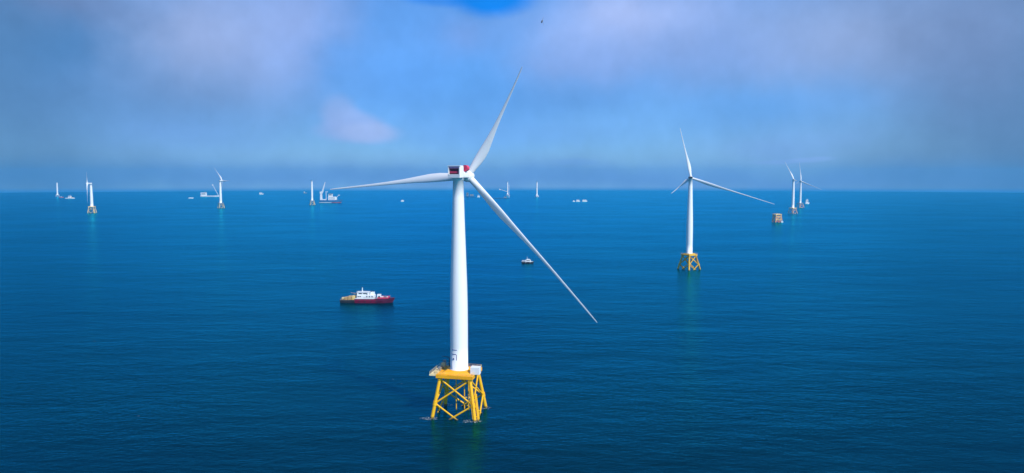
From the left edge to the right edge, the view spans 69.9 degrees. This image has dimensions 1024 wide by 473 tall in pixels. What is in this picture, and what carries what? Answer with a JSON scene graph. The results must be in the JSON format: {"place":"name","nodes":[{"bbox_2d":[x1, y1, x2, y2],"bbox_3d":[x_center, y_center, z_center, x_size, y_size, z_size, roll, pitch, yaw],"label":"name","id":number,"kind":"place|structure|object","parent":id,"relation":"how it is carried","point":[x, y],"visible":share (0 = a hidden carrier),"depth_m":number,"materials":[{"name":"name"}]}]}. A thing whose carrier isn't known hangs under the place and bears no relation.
{"place":"outdoors","nodes":[
{"label":"outdoors","id":0,"kind":"place"},
{"bbox_2d":[0,190,1023,472],"bbox_3d":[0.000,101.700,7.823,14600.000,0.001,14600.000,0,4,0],"label":"sea","id":1,"kind":"structure","parent":0,"point":[818,332],"depth_m":488.53,"materials":[{"name":"liquid"}]},
{"bbox_2d":[86,180,96,212],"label":"wind turbine","id":2,"kind":"object","parent":1,"relation":"in","point":[91,198],"visible":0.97,"depth_m":2278.04,"materials":[{"name":"grey metal"}]},
{"bbox_2d":[200,184,218,196],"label":"cargo ship","id":3,"kind":"object","parent":1,"relation":"on","point":[204,194],"visible":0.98,"depth_m":4506.89,"materials":[{"name":"white metal"}]},
{"bbox_2d":[214,168,226,207],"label":"wind turbine","id":4,"kind":"object","parent":1,"relation":"in","point":[220,191],"visible":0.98,"depth_m":2678.45,"materials":[{"name":"grey metal"}]},
{"bbox_2d":[309,180,314,204],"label":"turbine tower","id":5,"kind":"structure","parent":1,"relation":"in","point":[311,200],"depth_m":3009.06,"materials":[{"name":"grey metal"}]},
{"bbox_2d":[319,183,341,202],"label":"crane ship","id":6,"kind":"object","parent":1,"relation":"on","point":[331,199],"visible":0.9,"depth_m":3284.40,"materials":[{"name":"grey metal"}]},
{"bbox_2d":[340,287,394,302],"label":"supply vessel","id":7,"kind":"object","parent":1,"relation":"on","point":[362,296],"visible":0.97,"depth_m":609.40,"materials":[{"name":"paint"}]},
{"bbox_2d":[330,67,596,421],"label":"wind turbine","id":8,"kind":"object","parent":1,"relation":"in","point":[457,367],"visible":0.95,"depth_m":315.14,"materials":[{"name":"grey metal"}]},
{"bbox_2d":[521,259,533,262],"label":"crew boat","id":9,"kind":"object","parent":1,"relation":"on","point":[526,261],"visible":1,"depth_m":900.01,"materials":[{"name":"white metal"}]},
{"bbox_2d":[535,182,538,196],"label":"turbine tower","id":10,"kind":"structure","parent":1,"relation":"in","point":[536,195],"depth_m":4425.81,"materials":[{"name":"white metal"}]},
{"bbox_2d":[672,129,772,270],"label":"wind turbine","id":11,"kind":"object","parent":1,"relation":"in","point":[689,240],"visible":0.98,"depth_m":834.55,"materials":[{"name":"grey metal"}]},
{"bbox_2d":[772,213,781,221],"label":"jacket foundation","id":12,"kind":"object","parent":1,"relation":"in","point":[776,216],"visible":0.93,"depth_m":1776.46,"materials":[{"name":"metal"}]},
{"bbox_2d":[786,164,797,213],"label":"wind turbine","id":13,"kind":"object","parent":1,"relation":"in","point":[793,196],"visible":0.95,"depth_m":2226.66,"materials":[{"name":"grey metal"}]},
{"bbox_2d":[796,162,818,207],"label":"wind turbine","id":14,"kind":"object","parent":1,"relation":"in","point":[800,191],"visible":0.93,"depth_m":2703.11,"materials":[{"name":"grey metal"}]},
{"bbox_2d":[0,0,1023,192],"label":"sky","id":15,"kind":"structure","parent":0,"point":[112,95],"materials":[{"name":"blue"}]}
]}

